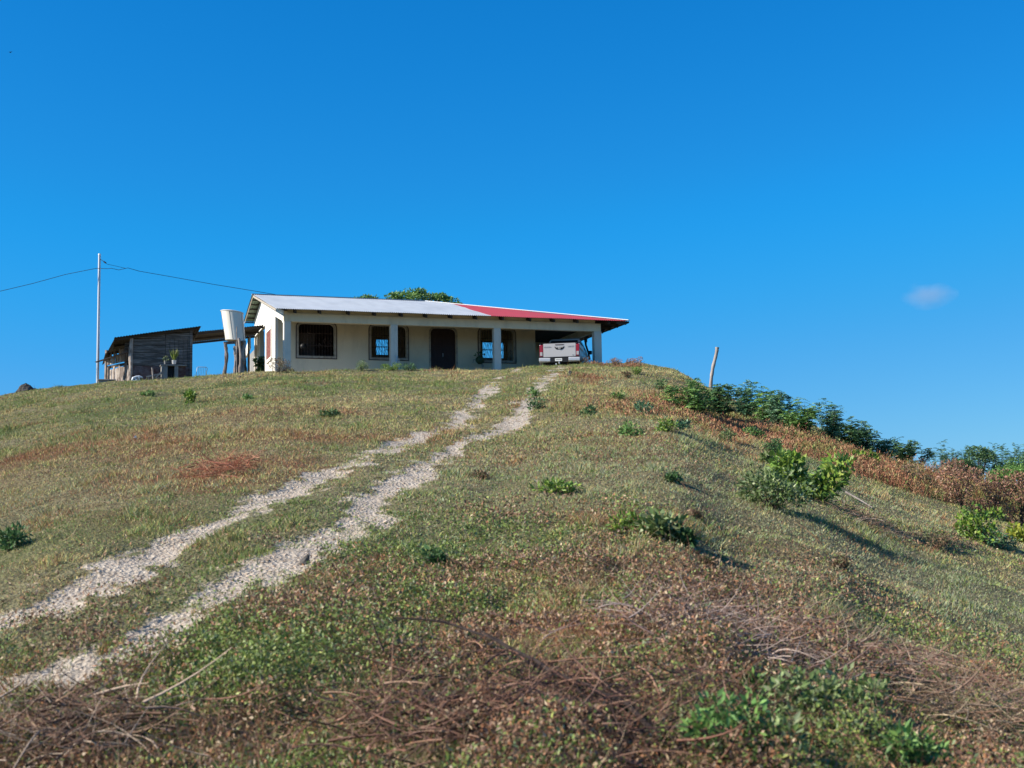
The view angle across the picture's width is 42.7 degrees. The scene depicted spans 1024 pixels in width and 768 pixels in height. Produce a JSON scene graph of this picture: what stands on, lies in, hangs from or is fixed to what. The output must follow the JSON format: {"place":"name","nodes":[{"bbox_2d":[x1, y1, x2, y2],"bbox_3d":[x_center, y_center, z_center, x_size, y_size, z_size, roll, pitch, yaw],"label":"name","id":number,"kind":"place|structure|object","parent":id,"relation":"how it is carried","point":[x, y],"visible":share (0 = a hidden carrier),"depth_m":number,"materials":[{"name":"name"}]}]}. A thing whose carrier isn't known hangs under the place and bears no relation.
{"place":"outdoors","nodes":[
{"label":"outdoors","id":0,"kind":"place"},
{"bbox_2d":[0,368,564,706],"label":"path","id":1,"kind":"structure","parent":0,"point":[129,570],"depth_m":12.27,"materials":[{"name":"gravel"}]},
{"bbox_2d":[299,554,309,563],"bbox_3d":[-1.808,1.518,11.407,0.098,0.091,0.079,-1,-6,0],"label":"stone","id":2,"kind":"object","parent":1,"relation":"on","point":[304,559],"visible":0.98,"depth_m":11.38,"materials":[{"name":"grey stone"}]},
{"bbox_2d":[0,362,1023,767],"bbox_3d":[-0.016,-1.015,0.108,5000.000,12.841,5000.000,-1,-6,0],"label":"ground","id":3,"kind":"structure","parent":0,"point":[316,495],"depth_m":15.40,"materials":[{"name":"green plant"}]},
{"bbox_2d":[0,520,33,549],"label":"bush","id":4,"kind":"object","parent":3,"relation":"on","point":[10,539],"visible":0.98,"depth_m":12.98,"materials":[{"name":"green plant"}]},
{"bbox_2d":[17,383,33,391],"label":"boulder","id":5,"kind":"object","parent":3,"relation":"on","point":[25,387],"visible":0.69,"depth_m":57.13,"materials":[{"name":"grey stone"}]},
{"bbox_2d":[4,695,100,708],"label":"fallen branch","id":6,"kind":"object","parent":3,"relation":"on","point":[47,700],"visible":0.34,"depth_m":7.74,"materials":[{"name":"brown wood"}]},
{"bbox_2d":[31,684,82,719],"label":"fallen branch","id":7,"kind":"object","parent":3,"relation":"on","point":[59,706],"visible":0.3,"depth_m":7.50,"materials":[{"name":"brown wood"}]},
{"bbox_2d":[96,253,105,382],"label":"utility pole","id":8,"kind":"object","parent":3,"relation":"on","point":[98,319],"visible":0.92,"depth_m":59.84,"materials":[{"name":"grey wood"}]},
{"bbox_2d":[2,268,274,294],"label":"power line","id":9,"kind":"object","parent":8,"relation":"attached to","point":[136,270],"visible":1,"depth_m":60.26,"materials":[{"name":"black metal"}]},
{"bbox_2d":[95,326,200,380],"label":"plank shed","id":10,"kind":"structure","parent":3,"relation":"on","point":[143,354],"depth_m":58.84,"materials":[{"name":"grey wood"}]},
{"bbox_2d":[0,638,297,767],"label":"brush heap","id":11,"kind":"object","parent":3,"relation":"on","point":[65,717],"visible":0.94,"depth_m":7.12,"materials":[{"name":"brown wood"}]},
{"bbox_2d":[146,368,161,379],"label":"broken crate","id":12,"kind":"object","parent":3,"relation":"on","point":[156,375],"visible":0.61,"depth_m":57.43,"materials":[{"name":"grey wood"}]},
{"bbox_2d":[160,364,186,378],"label":"concrete stove","id":13,"kind":"object","parent":3,"relation":"on","point":[176,371],"visible":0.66,"depth_m":57.93,"materials":[{"name":"grey concrete"}]},
{"bbox_2d":[170,349,178,363],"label":"potted plant","id":14,"kind":"object","parent":13,"relation":"on","point":[174,355],"visible":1,"depth_m":58.09,"materials":[{"name":"green plant"}]},
{"bbox_2d":[182,388,196,403],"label":"bush","id":15,"kind":"object","parent":3,"relation":"on","point":[190,395],"visible":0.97,"depth_m":33.13,"materials":[{"name":"green plant"}]},
{"bbox_2d":[193,325,263,371],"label":"lean to roof","id":16,"kind":"object","parent":3,"relation":"on","point":[219,335],"visible":0.57,"depth_m":66.24,"materials":[{"name":"wood"}]},
{"bbox_2d":[223,326,246,373],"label":"tank stand","id":17,"kind":"object","parent":3,"relation":"on","point":[239,349],"visible":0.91,"depth_m":57.59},
{"bbox_2d":[220,309,244,340],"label":"water tank","id":18,"kind":"object","parent":17,"relation":"on","point":[232,320],"visible":0.98,"depth_m":57.73,"materials":[{"name":"grey plastic"}]},
{"bbox_2d":[157,439,314,480],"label":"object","id":19,"kind":"object","parent":3,"relation":"on","point":[230,465],"visible":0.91,"depth_m":17.12,"materials":[{"name":"brown plant"}]},
{"bbox_2d":[252,356,264,371],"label":"bush","id":20,"kind":"object","parent":3,"relation":"on","point":[260,364],"visible":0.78,"depth_m":65.39,"materials":[{"name":"green plant"}]},
{"bbox_2d":[268,356,291,372],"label":"bush","id":21,"kind":"object","parent":3,"relation":"on","point":[278,368],"visible":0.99,"depth_m":48.46,"materials":[{"name":"green plant"}]},
{"bbox_2d":[318,407,339,416],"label":"bush","id":22,"kind":"object","parent":3,"relation":"on","point":[333,411],"visible":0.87,"depth_m":26.11,"materials":[{"name":"green plant"}]},
{"bbox_2d":[356,359,370,370],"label":"bush","id":23,"kind":"object","parent":3,"relation":"on","point":[362,366],"visible":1,"depth_m":53.35,"materials":[{"name":"green plant"}]},
{"bbox_2d":[380,362,401,370],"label":"bush","id":24,"kind":"object","parent":3,"relation":"on","point":[387,366],"visible":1,"depth_m":53.57,"materials":[{"name":"green plant"}]},
{"bbox_2d":[206,641,594,767],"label":"brush heap","id":25,"kind":"object","parent":3,"relation":"on","point":[370,714],"visible":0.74,"depth_m":6.99,"materials":[{"name":"brown wood"}]},
{"bbox_2d":[402,362,416,370],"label":"bush","id":26,"kind":"object","parent":3,"relation":"on","point":[406,366],"visible":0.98,"depth_m":53.56,"materials":[{"name":"green plant"}]},
{"bbox_2d":[384,287,464,303],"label":"garden tree","id":27,"kind":"object","parent":3,"relation":"on","point":[418,294],"visible":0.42,"depth_m":82.23,"materials":[{"name":"green plant"}]},
{"bbox_2d":[415,544,449,565],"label":"bush","id":28,"kind":"object","parent":3,"relation":"on","point":[435,555],"visible":0.81,"depth_m":11.38,"materials":[{"name":"green plant"}]},
{"bbox_2d":[244,294,629,371],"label":"bungalow","id":29,"kind":"object","parent":3,"relation":"on","point":[334,333],"visible":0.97,"depth_m":63.11,"materials":[{"name":"white paint"}]},
{"bbox_2d":[266,325,271,363],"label":"door","id":30,"kind":"structure","parent":29,"relation":"in","point":[269,331],"depth_m":62.96,"materials":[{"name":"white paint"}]},
{"bbox_2d":[296,323,336,358],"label":"window frame","id":31,"kind":"structure","parent":29,"relation":"in","point":[297,325],"depth_m":61.79,"materials":[{"name":"brown metal"}]},
{"bbox_2d":[368,325,408,360],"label":"window frame","id":32,"kind":"structure","parent":29,"relation":"in","point":[400,358],"depth_m":62.92,"materials":[{"name":"brown metal"}]},
{"bbox_2d":[431,329,454,369],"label":"door","id":33,"kind":"structure","parent":29,"relation":"in","point":[442,340],"depth_m":63.82,"materials":[{"name":"brown wood"}]},
{"bbox_2d":[473,331,485,367],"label":"hanging planter","id":34,"kind":"object","parent":29,"relation":"hanging from","point":[479,359],"visible":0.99,"depth_m":63.57,"materials":[{"name":"green"}]},
{"bbox_2d":[478,328,516,363],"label":"window frame","id":35,"kind":"structure","parent":29,"relation":"in","point":[514,333],"depth_m":64.71,"materials":[{"name":"brown metal"}]},
{"bbox_2d":[472,468,492,479],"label":"bush","id":36,"kind":"object","parent":3,"relation":"on","point":[483,474],"visible":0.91,"depth_m":16.54,"materials":[{"name":"brown plant"}]},
{"bbox_2d":[356,608,665,737],"bbox_3d":[0.004,1.670,7.875,0.423,0.577,2.686,5,-8,-43],"label":"fallen branch","id":37,"kind":"object","parent":3,"relation":"on","point":[507,646],"visible":0.78,"depth_m":7.78,"materials":[{"name":"brown wood"}]},
{"bbox_2d":[0,418,1023,767],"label":"dry stems","id":38,"kind":"object","parent":3,"relation":"on","point":[340,660],"visible":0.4,"depth_m":8.00,"materials":[{"name":"brown plant"}]},
{"bbox_2d":[367,665,693,746],"bbox_3d":[0.121,1.727,7.179,1.924,0.365,0.496,-5,-7,31],"label":"fallen branch","id":39,"kind":"object","parent":3,"relation":"on","point":[518,688],"visible":0.35,"depth_m":7.15,"materials":[{"name":"brown wood"}]},
{"bbox_2d":[525,396,546,409],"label":"bush","id":40,"kind":"object","parent":3,"relation":"on","point":[537,404],"visible":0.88,"depth_m":28.11,"materials":[{"name":"green plant"}]},
{"bbox_2d":[205,597,882,767],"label":"brush heap","id":41,"kind":"object","parent":3,"relation":"on","point":[588,678],"visible":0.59,"depth_m":7.40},
{"bbox_2d":[529,476,583,494],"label":"bush","id":42,"kind":"object","parent":3,"relation":"on","point":[561,483],"visible":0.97,"depth_m":15.13,"materials":[{"name":"green plant"}]},
{"bbox_2d":[539,338,591,365],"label":"pickup truck","id":43,"kind":"object","parent":3,"relation":"on","point":[562,351],"visible":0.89,"depth_m":61.46,"materials":[{"name":"silver metal"}]},
{"bbox_2d":[579,404,597,415],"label":"bush","id":44,"kind":"object","parent":3,"relation":"on","point":[587,411],"visible":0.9,"depth_m":24.95,"materials":[{"name":"green plant"}]},
{"bbox_2d":[299,644,936,767],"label":"brush heap","id":45,"kind":"object","parent":3,"relation":"on","point":[670,729],"visible":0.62,"depth_m":6.80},
{"bbox_2d":[610,390,626,398],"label":"bush","id":46,"kind":"object","parent":3,"relation":"on","point":[620,394],"visible":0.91,"depth_m":30.10,"materials":[{"name":"green plant"}]},
{"bbox_2d":[605,509,644,532],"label":"bush","id":47,"kind":"object","parent":3,"relation":"on","point":[624,522],"visible":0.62,"depth_m":12.59,"materials":[{"name":"green plant"}]},
{"bbox_2d":[617,419,645,436],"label":"bush","id":48,"kind":"object","parent":3,"relation":"on","point":[629,429],"visible":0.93,"depth_m":21.30,"materials":[{"name":"green plant"}]},
{"bbox_2d":[634,398,654,413],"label":"bush","id":49,"kind":"object","parent":3,"relation":"on","point":[637,408],"visible":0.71,"depth_m":25.85,"materials":[{"name":"green plant"}]},
{"bbox_2d":[652,378,668,388],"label":"bush","id":50,"kind":"object","parent":3,"relation":"on","point":[661,382],"visible":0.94,"depth_m":36.53,"materials":[{"name":"green plant"}]},
{"bbox_2d":[634,507,687,539],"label":"bush","id":51,"kind":"object","parent":3,"relation":"on","point":[661,523],"visible":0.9,"depth_m":12.28,"materials":[{"name":"green plant"}]},
{"bbox_2d":[654,416,677,432],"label":"bush","id":52,"kind":"object","parent":3,"relation":"on","point":[664,426],"visible":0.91,"depth_m":22.21,"materials":[{"name":"green plant"}]},
{"bbox_2d":[663,470,683,483],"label":"bush","id":53,"kind":"object","parent":3,"relation":"on","point":[671,477],"visible":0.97,"depth_m":15.92,"materials":[{"name":"green plant"}]},
{"bbox_2d":[661,524,701,549],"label":"bush","id":54,"kind":"object","parent":3,"relation":"on","point":[692,539],"visible":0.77,"depth_m":12.25,"materials":[{"name":"green plant"}]},
{"bbox_2d":[674,418,690,429],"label":"bush","id":55,"kind":"object","parent":3,"relation":"on","point":[683,423],"visible":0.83,"depth_m":23.00,"materials":[{"name":"green plant"}]},
{"bbox_2d":[655,378,720,414],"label":"feathery shrub","id":56,"kind":"object","parent":3,"relation":"on","point":[693,396],"visible":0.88,"depth_m":29.44,"materials":[{"name":"green plant"}]},
{"bbox_2d":[475,547,914,701],"bbox_3d":[1.282,1.720,9.020,2.978,1.238,1.958,-3,-6,16],"label":"brush heap","id":57,"kind":"object","parent":3,"relation":"on","point":[747,622],"visible":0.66,"depth_m":9.00,"materials":[{"name":"brown wood"}]},
{"bbox_2d":[685,506,704,519],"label":"bush","id":58,"kind":"object","parent":3,"relation":"on","point":[696,514],"visible":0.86,"depth_m":13.99,"materials":[{"name":"brown plant"}]},
{"bbox_2d":[698,552,717,565],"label":"bush","id":59,"kind":"object","parent":3,"relation":"on","point":[707,558],"visible":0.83,"depth_m":11.86,"materials":[{"name":"brown plant"}]},
{"bbox_2d":[709,347,718,388],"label":"fence post","id":60,"kind":"object","parent":3,"relation":"on","point":[713,366],"visible":0.9,"depth_m":52.60,"materials":[{"name":"grey wood"}]},
{"bbox_2d":[695,383,741,418],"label":"feathery shrub","id":61,"kind":"object","parent":3,"relation":"on","point":[722,407],"visible":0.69,"depth_m":30.94,"materials":[{"name":"green plant"}]},
{"bbox_2d":[717,423,736,440],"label":"bush","id":62,"kind":"object","parent":3,"relation":"on","point":[726,433],"visible":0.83,"depth_m":25.39,"materials":[{"name":"green plant"}]},
{"bbox_2d":[678,686,786,765],"bbox_3d":[1.123,1.744,6.564,0.513,0.471,0.507,-4,-7,29],"label":"bush","id":63,"kind":"object","parent":3,"relation":"on","point":[725,723],"visible":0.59,"depth_m":6.52,"materials":[{"name":"green plant"}]},
{"bbox_2d":[724,380,767,416],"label":"feathery shrub","id":64,"kind":"object","parent":3,"relation":"on","point":[743,401],"visible":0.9,"depth_m":36.66,"materials":[{"name":"green plant"}]},
{"bbox_2d":[724,661,780,699],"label":"bush","id":65,"kind":"object","parent":3,"relation":"on","point":[752,681],"visible":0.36,"depth_m":8.09,"materials":[{"name":"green plant"}]},
{"bbox_2d":[742,426,765,438],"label":"bush","id":66,"kind":"object","parent":3,"relation":"on","point":[752,429],"visible":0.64,"depth_m":28.62,"materials":[{"name":"green plant"}]},
{"bbox_2d":[717,708,811,767],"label":"bush","id":67,"kind":"object","parent":3,"relation":"on","point":[783,720],"visible":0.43,"depth_m":6.49,"materials":[{"name":"green plant"}]},
{"bbox_2d":[758,449,774,461],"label":"bush","id":68,"kind":"object","parent":3,"relation":"on","point":[764,456],"visible":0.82,"depth_m":23.25,"materials":[{"name":"green plant"}]},
{"bbox_2d":[748,386,784,421],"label":"feathery shrub","id":69,"kind":"object","parent":3,"relation":"on","point":[762,401],"visible":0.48,"depth_m":36.20,"materials":[{"name":"green plant"}]},
{"bbox_2d":[760,437,782,450],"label":"bush","id":70,"kind":"object","parent":3,"relation":"on","point":[774,445],"visible":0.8,"depth_m":25.46,"materials":[{"name":"green plant"}]},
{"bbox_2d":[521,360,1022,516],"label":"tall dry grass","id":71,"kind":"structure","parent":3,"relation":"on","point":[814,447],"depth_m":28.48,"materials":[{"name":"brown plant"}]},
{"bbox_2d":[734,462,817,510],"bbox_3d":[3.341,1.325,16.625,1.072,0.678,1.021,-1,-6,0],"label":"leafy shrub","id":72,"kind":"object","parent":3,"relation":"on","point":[776,491],"visible":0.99,"depth_m":16.54,"materials":[{"name":"green plant"}]},
{"bbox_2d":[761,390,802,426],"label":"feathery shrub","id":73,"kind":"object","parent":3,"relation":"on","point":[774,413],"visible":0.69,"depth_m":35.43,"materials":[{"name":"green plant"}]},
{"bbox_2d":[777,398,824,433],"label":"feathery shrub","id":74,"kind":"object","parent":3,"relation":"on","point":[808,414],"visible":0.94,"depth_m":34.61,"materials":[{"name":"green plant"}]},
{"bbox_2d":[763,444,857,500],"bbox_3d":[4.379,1.312,19.242,1.424,0.878,1.214,-2,-6,10],"label":"leafy shrub","id":75,"kind":"object","parent":3,"relation":"on","point":[823,485],"visible":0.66,"depth_m":19.06,"materials":[{"name":"green plant"}]},
{"bbox_2d":[755,656,870,731],"bbox_3d":[1.661,1.774,7.390,0.612,0.502,0.541,-5,-8,36],"label":"bush","id":76,"kind":"object","parent":3,"relation":"on","point":[797,679],"visible":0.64,"depth_m":7.33,"materials":[{"name":"green plant"}]},
{"bbox_2d":[812,398,848,438],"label":"feathery shrub","id":77,"kind":"object","parent":3,"relation":"on","point":[832,423],"visible":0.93,"depth_m":35.18,"materials":[{"name":"green plant"}]},
{"bbox_2d":[827,551,859,569],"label":"bush","id":78,"kind":"object","parent":3,"relation":"on","point":[842,563],"visible":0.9,"depth_m":13.51,"materials":[{"name":"brown plant"}]},
{"bbox_2d":[833,416,866,446],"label":"feathery shrub","id":79,"kind":"object","parent":3,"relation":"on","point":[850,432],"visible":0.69,"depth_m":36.20,"materials":[{"name":"green plant"}]},
{"bbox_2d":[841,423,881,452],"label":"feathery shrub","id":80,"kind":"object","parent":3,"relation":"on","point":[867,441],"visible":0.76,"depth_m":36.17,"materials":[{"name":"green plant"}]},
{"bbox_2d":[703,560,1023,723],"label":"brush heap","id":81,"kind":"object","parent":3,"relation":"on","point":[935,658],"visible":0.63,"depth_m":9.91,"materials":[{"name":"brown wood"}]},
{"bbox_2d":[839,671,890,709],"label":"bush","id":82,"kind":"object","parent":3,"relation":"on","point":[882,684],"visible":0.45,"depth_m":8.09,"materials":[{"name":"green plant"}]},
{"bbox_2d":[851,448,884,464],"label":"leafy shrub","id":83,"kind":"object","parent":3,"relation":"on","point":[874,456],"visible":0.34,"depth_m":28.67,"materials":[{"name":"green plant"}]},
{"bbox_2d":[817,496,934,542],"bbox_3d":[5.092,1.844,18.262,1.644,0.786,1.192,-1,-6,0],"label":"brush heap","id":84,"kind":"object","parent":3,"relation":"on","point":[873,518],"visible":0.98,"depth_m":18.25,"materials":[{"name":"brown plant"}]},
{"bbox_2d":[869,437,898,459],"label":"feathery shrub","id":85,"kind":"object","parent":3,"relation":"on","point":[882,447],"visible":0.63,"depth_m":36.63,"materials":[{"name":"green plant"}]},
{"bbox_2d":[776,609,1023,745],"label":"brush heap","id":86,"kind":"object","parent":3,"relation":"on","point":[962,710],"visible":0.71,"depth_m":8.86,"materials":[{"name":"brown wood"}]},
{"bbox_2d":[887,437,940,463],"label":"thicket shrub","id":87,"kind":"object","parent":3,"relation":"on","point":[910,448],"visible":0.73,"depth_m":37.59,"materials":[{"name":"green plant"}]},
{"bbox_2d":[877,719,959,767],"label":"bush","id":88,"kind":"object","parent":3,"relation":"on","point":[906,751],"visible":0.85,"depth_m":6.88,"materials":[{"name":"green plant"}]},
{"bbox_2d":[898,461,941,492],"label":"dark shrub","id":89,"kind":"object","parent":3,"relation":"on","point":[927,477],"visible":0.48,"depth_m":28.07,"materials":[{"name":"brown plant"}]},
{"bbox_2d":[922,526,960,550],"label":"bush","id":90,"kind":"object","parent":3,"relation":"on","point":[941,542],"visible":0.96,"depth_m":19.03,"materials":[{"name":"brown plant"}]},
{"bbox_2d":[928,439,959,469],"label":"wispy shrub","id":91,"kind":"object","parent":3,"relation":"on","point":[943,456],"visible":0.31,"depth_m":62.48,"materials":[{"name":"green plant"}]},
{"bbox_2d":[891,649,1010,745],"bbox_3d":[3.059,2.214,9.493,0.475,0.558,1.766,-1,-6,0],"label":"fallen branch","id":92,"kind":"object","parent":3,"relation":"on","point":[944,702],"visible":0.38,"depth_m":9.05,"materials":[{"name":"brown wood"}]},
{"bbox_2d":[932,457,983,507],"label":"twiggy shrub","id":93,"kind":"object","parent":3,"relation":"on","point":[957,497],"visible":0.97,"depth_m":27.03,"materials":[{"name":"brown plant"}]},
{"bbox_2d":[952,445,983,467],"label":"wispy shrub","id":94,"kind":"object","parent":3,"relation":"on","point":[967,456],"visible":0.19,"depth_m":62.38,"materials":[{"name":"green plant"}]},
{"bbox_2d":[951,445,1002,480],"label":"distant shrub","id":95,"kind":"object","parent":3,"relation":"on","point":[984,453],"visible":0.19,"depth_m":59.69,"materials":[{"name":"green plant"}]},
{"bbox_2d":[952,501,1004,543],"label":"bush","id":96,"kind":"object","parent":3,"relation":"on","point":[977,518],"visible":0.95,"depth_m":21.01,"materials":[{"name":"green plant"}]},
{"bbox_2d":[962,468,1018,516],"bbox_3d":[10.017,2.323,27.599,1.318,1.105,1.340,-1,-6,0],"label":"twiggy shrub","id":97,"kind":"object","parent":3,"relation":"on","point":[995,497],"visible":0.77,"depth_m":27.45,"materials":[{"name":"brown plant"}]},
{"bbox_2d":[976,520,1021,549],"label":"bush","id":98,"kind":"object","parent":3,"relation":"on","point":[994,543],"visible":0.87,"depth_m":20.89,"materials":[{"name":"green plant"}]},
{"bbox_2d":[983,442,1015,471],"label":"wispy shrub","id":99,"kind":"object","parent":3,"relation":"on","point":[997,459],"visible":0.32,"depth_m":62.35,"materials":[{"name":"green plant"}]},
{"bbox_2d":[982,456,1023,497],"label":"distant shrub","id":100,"kind":"object","parent":3,"relation":"on","point":[1012,465],"visible":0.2,"depth_m":55.66,"materials":[{"name":"green plant"}]},
{"bbox_2d":[989,470,1023,525],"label":"twiggy shrub","id":101,"kind":"object","parent":3,"relation":"on","point":[1020,502],"visible":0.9,"depth_m":27.28,"materials":[{"name":"brown plant"}]},
{"bbox_2d":[1000,443,1023,465],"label":"wispy shrub","id":102,"kind":"object","parent":3,"relation":"on","point":[1018,454],"visible":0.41,"depth_m":62.20,"materials":[{"name":"green plant"}]},
{"bbox_2d":[1004,521,1023,542],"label":"bush","id":103,"kind":"object","parent":3,"relation":"on","point":[1017,531],"visible":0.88,"depth_m":22.88,"materials":[{"name":"green plant"}]},
{"bbox_2d":[0,0,1023,480],"label":"sky","id":104,"kind":"structure","parent":0,"point":[825,196],"materials":[{"name":"blue"}]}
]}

